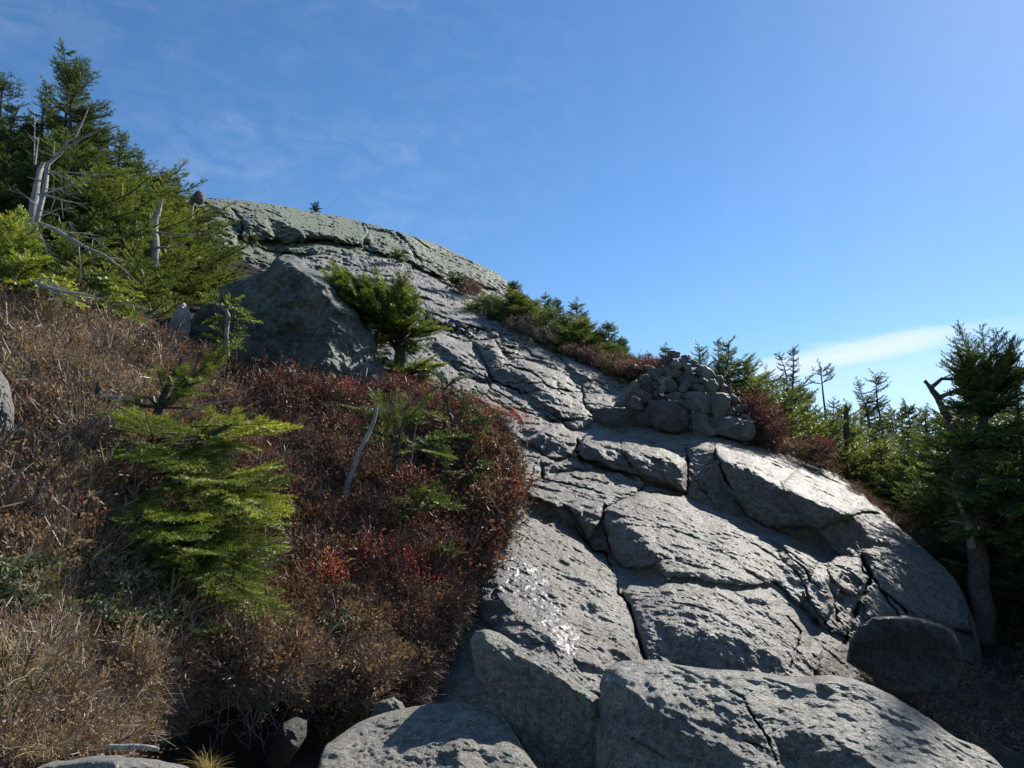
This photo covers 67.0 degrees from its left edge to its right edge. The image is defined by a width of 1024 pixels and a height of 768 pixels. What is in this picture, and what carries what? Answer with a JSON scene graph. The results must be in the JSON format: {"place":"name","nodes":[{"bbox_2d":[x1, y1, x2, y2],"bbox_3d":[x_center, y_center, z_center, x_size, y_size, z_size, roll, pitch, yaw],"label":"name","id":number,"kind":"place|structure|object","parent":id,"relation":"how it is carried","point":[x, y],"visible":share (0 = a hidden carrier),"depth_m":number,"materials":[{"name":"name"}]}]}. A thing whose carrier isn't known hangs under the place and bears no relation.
{"place":"outdoors","nodes":[
{"label":"outdoors","id":0,"kind":"place"},
{"bbox_2d":[0,205,508,767],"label":"hillside ground","id":1,"kind":"structure","parent":0,"point":[242,751],"depth_m":4.20,"materials":[{"name":"soil"}]},
{"bbox_2d":[0,371,14,448],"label":"rock","id":2,"kind":"object","parent":1,"relation":"on","point":[7,408],"visible":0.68,"depth_m":4.53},
{"bbox_2d":[0,71,26,138],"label":"fir tree","id":3,"kind":"object","parent":1,"relation":"on","point":[4,83],"visible":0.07,"depth_m":13.39,"materials":[{"name":"green plant"}]},
{"bbox_2d":[0,142,40,225],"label":"fir tree","id":4,"kind":"object","parent":1,"relation":"on","point":[24,188],"visible":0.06,"depth_m":10.09,"materials":[{"name":"green plant"}]},
{"bbox_2d":[0,98,59,223],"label":"fir tree","id":5,"kind":"object","parent":1,"relation":"on","point":[8,136],"visible":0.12,"depth_m":11.19,"materials":[{"name":"green plant"}]},
{"bbox_2d":[0,151,68,236],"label":"fir tree","id":6,"kind":"object","parent":1,"relation":"on","point":[3,202],"visible":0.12,"depth_m":9.64,"materials":[{"name":"green plant"}]},
{"bbox_2d":[0,709,84,767],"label":"grass tuft","id":7,"kind":"object","parent":1,"relation":"on","point":[43,753],"visible":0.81,"depth_m":2.54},
{"bbox_2d":[13,209,73,268],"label":"fir tree","id":8,"kind":"object","parent":1,"relation":"on","point":[48,222],"visible":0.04,"depth_m":8.82,"materials":[{"name":"green plant"}]},
{"bbox_2d":[3,75,86,205],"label":"fir tree","id":9,"kind":"object","parent":1,"relation":"on","point":[44,100],"visible":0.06,"depth_m":11.42,"materials":[{"name":"green plant"}]},
{"bbox_2d":[0,204,92,308],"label":"fir sapling","id":10,"kind":"object","parent":1,"relation":"on","point":[11,239],"visible":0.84,"depth_m":6.67,"materials":[{"name":"green plant"}]},
{"bbox_2d":[0,615,95,726],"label":"grass tuft","id":11,"kind":"object","parent":1,"relation":"on","point":[32,663],"visible":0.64,"depth_m":2.85,"materials":[{"name":"plant"}]},
{"bbox_2d":[16,61,124,222],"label":"fir tree","id":12,"kind":"object","parent":1,"relation":"on","point":[50,112],"visible":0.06,"depth_m":11.05,"materials":[{"name":"green plant"}]},
{"bbox_2d":[4,87,137,282],"bbox_3d":[-4.626,-2.006,8.271,1.745,2.668,0.672,-4,-11,23],"label":"dead tree","id":13,"kind":"object","parent":1,"relation":"on","point":[36,204],"visible":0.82,"depth_m":8.39,"materials":[{"name":"grey wood"}]},
{"bbox_2d":[22,36,121,239],"bbox_3d":[-6.081,-2.934,10.713,1.320,4.089,1.398,-5,-11,25],"label":"fir tree","id":14,"kind":"object","parent":1,"relation":"on","point":[74,75],"visible":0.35,"depth_m":10.79,"materials":[{"name":"green plant"}]},
{"bbox_2d":[39,223,138,304],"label":"fir tree","id":15,"kind":"object","parent":1,"relation":"on","point":[68,248],"visible":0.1,"depth_m":8.53,"materials":[{"name":"green plant"}]},
{"bbox_2d":[46,187,141,283],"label":"fir tree","id":16,"kind":"object","parent":1,"relation":"on","point":[79,210],"visible":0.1,"depth_m":9.67,"materials":[{"name":"green plant"}]},
{"bbox_2d":[3,125,198,302],"bbox_3d":[-5.380,-1.791,10.478,2.773,2.962,2.679,0,-10,-3],"label":"fir tree","id":17,"kind":"object","parent":1,"relation":"on","point":[66,158],"visible":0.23,"depth_m":9.89,"materials":[{"name":"green plant"}]},
{"bbox_2d":[37,755,188,767],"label":"rock","id":18,"kind":"object","parent":1,"relation":"on","point":[115,761],"visible":1,"depth_m":2.33,"materials":[{"name":"stone"}]},
{"bbox_2d":[104,744,159,751],"bbox_3d":[-1.278,1.224,2.600,0.184,0.026,0.019,1,-10,-3],"label":"stick","id":19,"kind":"object","parent":18,"relation":"on","point":[131,746],"visible":1,"depth_m":2.60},
{"bbox_2d":[78,268,149,325],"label":"fir sapling","id":20,"kind":"object","parent":1,"relation":"on","point":[114,287],"visible":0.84,"depth_m":7.62,"materials":[{"name":"green plant"}]},
{"bbox_2d":[58,146,177,295],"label":"fir tree","id":21,"kind":"object","parent":1,"relation":"on","point":[113,187],"visible":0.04,"depth_m":10.59,"materials":[{"name":"green plant"}]},
{"bbox_2d":[75,214,192,319],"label":"fir tree","id":22,"kind":"object","parent":1,"relation":"on","point":[125,241],"visible":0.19,"depth_m":9.28,"materials":[{"name":"green plant"}]},
{"bbox_2d":[103,124,171,217],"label":"fir tree","id":23,"kind":"object","parent":1,"relation":"on","point":[122,139],"visible":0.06,"depth_m":11.92,"materials":[{"name":"green plant"}]},
{"bbox_2d":[130,144,174,214],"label":"fir tree","id":24,"kind":"object","parent":1,"relation":"on","point":[140,155],"visible":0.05,"depth_m":12.24,"materials":[{"name":"green plant"}]},
{"bbox_2d":[129,259,187,316],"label":"fir tree","id":25,"kind":"object","parent":1,"relation":"on","point":[160,271],"visible":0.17,"depth_m":9.72,"materials":[{"name":"green plant"}]},
{"bbox_2d":[84,166,233,303],"bbox_3d":[-5.176,-1.763,11.364,2.383,2.468,2.302,3,-10,-14],"label":"fir tree","id":26,"kind":"object","parent":1,"relation":"on","point":[202,285],"visible":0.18,"depth_m":10.91,"materials":[{"name":"green plant"}]},
{"bbox_2d":[145,198,207,287],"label":"dead tree","id":27,"kind":"object","parent":1,"relation":"on","point":[155,247],"visible":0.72,"depth_m":10.14,"materials":[{"name":"grey wood"}]},
{"bbox_2d":[167,303,190,341],"bbox_3d":[-3.736,-0.583,8.603,0.268,0.639,0.590,6,-12,-32],"label":"rock","id":28,"kind":"object","parent":1,"relation":"on","point":[181,310],"visible":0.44,"depth_m":8.44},
{"bbox_2d":[0,323,358,648],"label":"labrador tea","id":29,"kind":"object","parent":1,"relation":"on","point":[10,569],"visible":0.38,"depth_m":3.70,"materials":[{"name":"green plant"}]},
{"bbox_2d":[157,248,204,313],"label":"fir tree","id":30,"kind":"object","parent":1,"relation":"on","point":[182,289],"visible":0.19,"depth_m":10.81,"materials":[{"name":"green plant"}]},
{"bbox_2d":[125,158,248,279],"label":"fir tree","id":31,"kind":"object","parent":1,"relation":"on","point":[164,178],"visible":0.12,"depth_m":12.39,"materials":[{"name":"green plant"}]},
{"bbox_2d":[145,208,236,299],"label":"fir tree","id":32,"kind":"object","parent":1,"relation":"on","point":[182,241],"visible":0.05,"depth_m":11.62,"materials":[{"name":"green plant"}]},
{"bbox_2d":[85,337,302,623],"bbox_3d":[-2.031,0.481,4.763,2.118,1.771,1.263,-9,-14,42],"label":"fir tree","id":33,"kind":"object","parent":1,"relation":"on","point":[215,553],"visible":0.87,"depth_m":4.43,"materials":[{"name":"green plant"}]},
{"bbox_2d":[179,196,250,281],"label":"fir tree","id":34,"kind":"object","parent":1,"relation":"on","point":[216,225],"visible":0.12,"depth_m":13.07,"materials":[{"name":"green plant"}]},
{"bbox_2d":[187,249,246,298],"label":"fir tree","id":35,"kind":"object","parent":1,"relation":"on","point":[205,270],"visible":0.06,"depth_m":11.80,"materials":[{"name":"green plant"}]},
{"bbox_2d":[0,294,452,726],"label":"cranberry leaves","id":36,"kind":"object","parent":1,"relation":"on","point":[40,684],"visible":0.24,"depth_m":4.53,"materials":[{"name":"plant"}]},
{"bbox_2d":[196,289,263,356],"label":"fir sapling","id":37,"kind":"object","parent":1,"relation":"on","point":[229,319],"visible":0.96,"depth_m":7.53,"materials":[{"name":"plant"}]},
{"bbox_2d":[78,642,428,755],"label":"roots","id":38,"kind":"object","parent":1,"relation":"hanging from","point":[227,723],"visible":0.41,"depth_m":4.05,"materials":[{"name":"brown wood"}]},
{"bbox_2d":[2,370,534,591],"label":"blueberry leaves","id":39,"kind":"object","parent":1,"relation":"on","point":[333,565],"visible":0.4,"depth_m":5.64,"materials":[{"name":"plant"}]},
{"bbox_2d":[0,251,541,767],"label":"heath shrubs","id":40,"kind":"object","parent":1,"relation":"on","point":[114,640],"visible":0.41,"depth_m":4.81,"materials":[{"name":"plant"}]},
{"bbox_2d":[34,279,102,300],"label":"fallen branch","id":41,"kind":"object","parent":40,"relation":"on","point":[38,284],"visible":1,"depth_m":6.17,"materials":[{"name":"grey wood"}]},
{"bbox_2d":[265,717,306,767],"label":"stone","id":42,"kind":"object","parent":1,"relation":"on","point":[289,738],"visible":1,"depth_m":3.96,"materials":[{"name":"stone"}]},
{"bbox_2d":[343,403,387,497],"bbox_3d":[-1.209,0.707,6.327,0.396,1.106,0.091,-3,-11,18],"label":"dead stub","id":43,"kind":"object","parent":1,"relation":"on","point":[351,474],"visible":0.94,"depth_m":6.34,"materials":[{"name":"grey wood"}]},
{"bbox_2d":[320,257,452,393],"bbox_3d":[-1.577,-0.569,9.423,1.761,2.042,1.068,0,-10,0],"label":"fir tree","id":44,"kind":"object","parent":1,"relation":"on","point":[393,320],"visible":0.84,"depth_m":9.35,"materials":[{"name":"green plant"}]},
{"bbox_2d":[341,386,471,524],"bbox_3d":[-0.803,0.594,6.498,0.847,1.302,1.324,8,-13,-37],"label":"fir sapling","id":45,"kind":"object","parent":1,"relation":"on","point":[428,440],"visible":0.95,"depth_m":6.62,"materials":[{"name":"green plant"}]},
{"bbox_2d":[420,364,506,497],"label":"fir sapling","id":46,"kind":"object","parent":1,"relation":"on","point":[474,421],"visible":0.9,"depth_m":7.51,"materials":[{"name":"green plant"}]},
{"bbox_2d":[184,198,628,354],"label":"mountain dome","id":47,"kind":"structure","parent":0,"point":[279,230],"depth_m":28.88,"materials":[{"name":"stone"}]},
{"bbox_2d":[0,0,1023,456],"label":"sky","id":48,"kind":"structure","parent":0,"point":[842,181],"materials":[{"name":"blue"}]},
{"bbox_2d":[300,253,980,749],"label":"rock slope","id":49,"kind":"structure","parent":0,"point":[686,547],"depth_m":7.96,"materials":[{"name":"stone"}]},
{"bbox_2d":[191,254,384,396],"bbox_3d":[-2.746,-0.642,9.510,3.020,2.163,1.848,-7,-12,33],"label":"boulder","id":50,"kind":"object","parent":49,"relation":"on","point":[293,302],"visible":0.73,"depth_m":8.85,"materials":[{"name":"stone"}]},
{"bbox_2d":[303,532,506,748],"bbox_3d":[-0.564,1.617,5.448,0.482,1.330,2.440,-4,-11,20],"label":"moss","id":51,"kind":"object","parent":49,"relation":"on","point":[340,726],"visible":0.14,"depth_m":4.40,"materials":[{"name":"plant"}]},
{"bbox_2d":[377,388,528,707],"bbox_3d":[-0.329,1.031,6.834,1.010,2.921,4.395,0,-10,0],"label":"heath fringe","id":52,"kind":"object","parent":49,"relation":"on","point":[444,635],"visible":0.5,"depth_m":5.28,"materials":[{"name":"plant"}]},
{"bbox_2d":[451,274,484,300],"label":"blueberry bush","id":53,"kind":"object","parent":49,"relation":"on","point":[465,289],"visible":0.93,"depth_m":21.81,"materials":[{"name":"brown plant"}]},
{"bbox_2d":[461,290,509,321],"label":"fir tree","id":54,"kind":"object","parent":49,"relation":"on","point":[480,306],"visible":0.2,"depth_m":19.58,"materials":[{"name":"green plant"}]},
{"bbox_2d":[482,287,532,324],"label":"fir tree","id":55,"kind":"object","parent":49,"relation":"on","point":[511,296],"visible":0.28,"depth_m":18.80,"materials":[{"name":"green plant"}]},
{"bbox_2d":[498,309,561,349],"bbox_3d":[0.402,-1.223,17.315,1.458,1.373,2.636,0,-10,0],"label":"blueberry bush","id":56,"kind":"object","parent":49,"relation":"on","point":[521,325],"visible":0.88,"depth_m":17.14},
{"bbox_2d":[517,302,587,346],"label":"fir tree","id":57,"kind":"object","parent":49,"relation":"on","point":[551,314],"visible":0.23,"depth_m":17.50,"materials":[{"name":"green plant"}]},
{"bbox_2d":[549,313,605,354],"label":"fir tree","id":58,"kind":"object","parent":49,"relation":"on","point":[581,323],"visible":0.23,"depth_m":16.80,"materials":[{"name":"green plant"}]},
{"bbox_2d":[557,341,648,379],"bbox_3d":[1.964,-0.470,15.649,1.638,1.125,2.386,8,-13,-38],"label":"blueberry bush","id":59,"kind":"object","parent":49,"relation":"on","point":[593,355],"visible":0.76,"depth_m":15.32,"materials":[{"name":"brown plant"}]},
{"bbox_2d":[599,320,626,354],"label":"fir tree","id":60,"kind":"object","parent":49,"relation":"on","point":[607,327],"visible":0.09,"depth_m":16.66,"materials":[{"name":"green plant"}]},
{"bbox_2d":[592,407,639,428],"bbox_3d":[1.699,0.585,12.084,0.913,0.415,0.650,9,-14,-43],"label":"cairn stone","id":61,"kind":"object","parent":49,"relation":"on","point":[612,417],"visible":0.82,"depth_m":11.77,"materials":[{"name":"stone"}]},
{"bbox_2d":[614,353,674,379],"bbox_3d":[2.591,-0.411,14.752,1.238,0.656,1.647,0,-10,0],"label":"blueberry bush","id":62,"kind":"object","parent":49,"relation":"on","point":[655,362],"visible":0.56,"depth_m":14.60,"materials":[{"name":"brown plant"}]},
{"bbox_2d":[648,400,689,433],"bbox_3d":[2.407,0.499,11.755,0.676,0.524,0.715,0,-10,0],"label":"cairn stone","id":63,"kind":"object","parent":49,"relation":"on","point":[671,416],"visible":1,"depth_m":11.53,"materials":[{"name":"stone"}]},
{"bbox_2d":[690,413,716,436],"bbox_3d":[2.884,0.628,11.647,0.398,0.373,0.447,0,-10,0],"label":"cairn stone","id":64,"kind":"object","parent":49,"relation":"on","point":[700,424],"visible":0.98,"depth_m":11.50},
{"bbox_2d":[708,416,755,440],"bbox_3d":[3.338,0.694,11.873,0.770,0.394,0.641,4,-11,-22],"label":"cairn stone","id":65,"kind":"object","parent":49,"relation":"on","point":[734,428],"visible":0.96,"depth_m":11.66,"materials":[{"name":"stone"}]},
{"bbox_2d":[710,392,729,417],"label":"cairn stone","id":66,"kind":"object","parent":65,"relation":"on","point":[719,404],"visible":0.98,"depth_m":11.79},
{"bbox_2d":[709,336,806,461],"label":"fir tree","id":67,"kind":"object","parent":49,"relation":"on","point":[736,363],"visible":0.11,"depth_m":13.32,"materials":[{"name":"green plant"}]},
{"bbox_2d":[730,385,794,451],"bbox_3d":[3.926,0.530,12.229,1.105,1.156,1.754,0,-10,0],"label":"blueberry bush","id":68,"kind":"object","parent":49,"relation":"on","point":[767,423],"visible":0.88,"depth_m":11.91,"materials":[{"name":"red plant"}]},
{"bbox_2d":[729,358,805,443],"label":"fir tree","id":69,"kind":"object","parent":49,"relation":"on","point":[749,369],"visible":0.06,"depth_m":12.96,"materials":[{"name":"green plant"}]},
{"bbox_2d":[782,344,802,419],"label":"fir tree","id":70,"kind":"object","parent":49,"relation":"on","point":[793,365],"visible":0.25,"depth_m":15.12,"materials":[{"name":"green plant"}]},
{"bbox_2d":[753,429,852,480],"bbox_3d":[4.419,1.031,11.887,1.590,0.968,1.788,-3,-10,15],"label":"blueberry bush","id":71,"kind":"object","parent":49,"relation":"on","point":[798,449],"visible":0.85,"depth_m":11.62,"materials":[{"name":"red plant"}]},
{"bbox_2d":[804,432,843,460],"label":"blueberry bush","id":72,"kind":"object","parent":49,"relation":"on","point":[820,441],"visible":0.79,"depth_m":11.72,"materials":[{"name":"red plant"}]},
{"bbox_2d":[845,479,888,514],"bbox_3d":[4.969,1.598,10.776,0.623,0.574,0.883,0,-10,0],"label":"blueberry bush","id":73,"kind":"object","parent":49,"relation":"on","point":[857,487],"visible":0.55,"depth_m":10.76,"materials":[{"name":"brown plant"}]},
{"bbox_2d":[846,615,962,695],"bbox_3d":[3.029,2.043,5.919,0.746,0.612,1.341,-6,-12,31],"label":"boulder","id":74,"kind":"object","parent":49,"relation":"on","point":[906,655],"visible":1,"depth_m":5.60,"materials":[{"name":"stone"}]},
{"bbox_2d":[882,503,966,584],"bbox_3d":[5.179,2.028,9.647,1.123,1.073,2.042,-6,-12,29],"label":"blueberry bush","id":75,"kind":"object","parent":49,"relation":"on","point":[903,522],"visible":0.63,"depth_m":9.78,"materials":[{"name":"brown plant"}]},
{"bbox_2d":[884,640,1023,767],"bbox_3d":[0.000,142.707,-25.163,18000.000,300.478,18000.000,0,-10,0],"label":"ground","id":76,"kind":"structure","parent":0,"point":[1010,757],"depth_m":6.39,"materials":[{"name":"soil"}]},
{"bbox_2d":[318,701,536,767],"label":"boulder","id":77,"kind":"object","parent":76,"relation":"on","point":[456,734],"visible":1,"depth_m":2.89,"materials":[{"name":"stone"}]},
{"bbox_2d":[371,697,404,716],"bbox_3d":[-0.620,1.625,3.844,0.175,0.148,0.300,4,-11,-22],"label":"stone","id":78,"kind":"object","parent":77,"relation":"on","point":[388,705],"visible":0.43,"depth_m":3.76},
{"bbox_2d":[470,629,599,767],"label":"boulder","id":79,"kind":"object","parent":76,"relation":"on","point":[547,709],"visible":0.98,"depth_m":3.10,"materials":[{"name":"stone"}]},
{"bbox_2d":[741,381,854,472],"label":"fir tree","id":80,"kind":"object","parent":76,"relation":"on","point":[815,430],"visible":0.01,"depth_m":13.08,"materials":[{"name":"green plant"}]},
{"bbox_2d":[595,660,1002,767],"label":"boulder","id":81,"kind":"object","parent":76,"relation":"on","point":[656,714],"visible":1,"depth_m":2.82,"materials":[{"name":"stone"}]},
{"bbox_2d":[756,365,877,466],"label":"fir tree","id":82,"kind":"object","parent":76,"relation":"on","point":[798,402],"visible":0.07,"depth_m":13.95,"materials":[{"name":"green plant"}]},
{"bbox_2d":[809,358,843,447],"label":"fir tree","id":83,"kind":"object","parent":76,"relation":"on","point":[820,372],"visible":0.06,"depth_m":16.90,"materials":[{"name":"green plant"}]},
{"bbox_2d":[803,433,900,503],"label":"fir tree","id":84,"kind":"object","parent":76,"relation":"on","point":[852,444],"visible":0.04,"depth_m":12.69,"materials":[{"name":"green plant"}]},
{"bbox_2d":[798,406,907,519],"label":"fir tree","id":85,"kind":"object","parent":76,"relation":"on","point":[839,432],"visible":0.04,"depth_m":13.57,"materials":[{"name":"green plant"}]},
{"bbox_2d":[827,447,898,510],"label":"fir tree","id":86,"kind":"object","parent":76,"relation":"on","point":[854,468],"visible":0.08,"depth_m":12.54,"materials":[{"name":"green plant"}]},
{"bbox_2d":[837,418,898,479],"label":"fir tree","id":87,"kind":"object","parent":76,"relation":"on","point":[856,434],"visible":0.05,"depth_m":14.25,"materials":[{"name":"green plant"}]},
{"bbox_2d":[855,466,901,510],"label":"fir tree","id":88,"kind":"object","parent":76,"relation":"on","point":[865,476],"visible":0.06,"depth_m":12.21,"materials":[{"name":"green plant"}]},
{"bbox_2d":[852,378,905,471],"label":"fir tree","id":89,"kind":"object","parent":76,"relation":"on","point":[872,402],"visible":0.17,"depth_m":17.28,"materials":[{"name":"green plant"}]},
{"bbox_2d":[867,412,897,476],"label":"fir tree","id":90,"kind":"object","parent":76,"relation":"on","point":[880,427],"visible":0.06,"depth_m":14.93,"materials":[{"name":"green plant"}]},
{"bbox_2d":[863,367,909,485],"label":"fir tree","id":91,"kind":"object","parent":76,"relation":"on","point":[878,382],"visible":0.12,"depth_m":16.78,"materials":[{"name":"green plant"}]},
{"bbox_2d":[853,434,926,514],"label":"fir tree","id":92,"kind":"object","parent":76,"relation":"on","point":[885,450],"visible":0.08,"depth_m":12.78,"materials":[{"name":"green plant"}]},
{"bbox_2d":[867,459,928,527],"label":"fir tree","id":93,"kind":"object","parent":76,"relation":"on","point":[905,479],"visible":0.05,"depth_m":11.74,"materials":[{"name":"green plant"}]},
{"bbox_2d":[888,423,927,523],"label":"fir tree","id":94,"kind":"object","parent":76,"relation":"on","point":[906,447],"visible":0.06,"depth_m":12.46,"materials":[{"name":"green plant"}]},
{"bbox_2d":[895,398,929,466],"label":"fir tree","id":95,"kind":"object","parent":76,"relation":"on","point":[905,410],"visible":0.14,"depth_m":18.89,"materials":[{"name":"green plant"}]},
{"bbox_2d":[905,402,946,499],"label":"fir tree","id":96,"kind":"object","parent":76,"relation":"on","point":[926,430],"visible":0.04,"depth_m":13.42,"materials":[{"name":"green plant"}]},
{"bbox_2d":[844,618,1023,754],"bbox_3d":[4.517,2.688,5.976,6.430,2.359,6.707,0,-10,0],"label":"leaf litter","id":97,"kind":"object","parent":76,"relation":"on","point":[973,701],"visible":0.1,"depth_m":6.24,"materials":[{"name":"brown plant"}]},
{"bbox_2d":[890,424,1011,610],"bbox_3d":[6.071,1.852,9.894,2.309,2.808,2.267,-3,-10,16],"label":"fir tree","id":98,"kind":"object","parent":76,"relation":"on","point":[922,487],"visible":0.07,"depth_m":10.28,"materials":[{"name":"green plant"}]},
{"bbox_2d":[902,406,1023,619],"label":"fir tree","id":99,"kind":"object","parent":76,"relation":"on","point":[918,472],"visible":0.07,"depth_m":9.81,"materials":[{"name":"green plant"}]},
{"bbox_2d":[917,320,1023,643],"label":"fir tree","id":100,"kind":"object","parent":76,"relation":"on","point":[985,385],"visible":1,"depth_m":8.28,"materials":[{"name":"green plant"}]},
{"bbox_2d":[924,373,965,479],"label":"dead tree","id":101,"kind":"object","parent":100,"relation":"attached to","point":[936,395],"visible":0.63,"depth_m":8.87,"materials":[{"name":"wood"}]},
{"bbox_2d":[918,383,1023,632],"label":"fir tree","id":102,"kind":"object","parent":76,"relation":"on","point":[967,426],"visible":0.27,"depth_m":9.15,"materials":[{"name":"green plant"}]},
{"bbox_2d":[935,455,1023,627],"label":"fir tree","id":103,"kind":"object","parent":76,"relation":"on","point":[947,544],"visible":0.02,"depth_m":9.14,"materials":[{"name":"green plant"}]},
{"bbox_2d":[942,351,1023,643],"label":"fir tree","id":104,"kind":"object","parent":76,"relation":"on","point":[1013,586],"visible":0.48,"depth_m":8.57,"materials":[{"name":"green plant"}]},
{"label":"cairn stone","id":105,"kind":"object","parent":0,"visible":0},
{"bbox_2d":[680,393,709,413],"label":"cairn stone","id":106,"kind":"object","parent":105,"relation":"on","point":[698,403],"visible":0.97,"depth_m":11.76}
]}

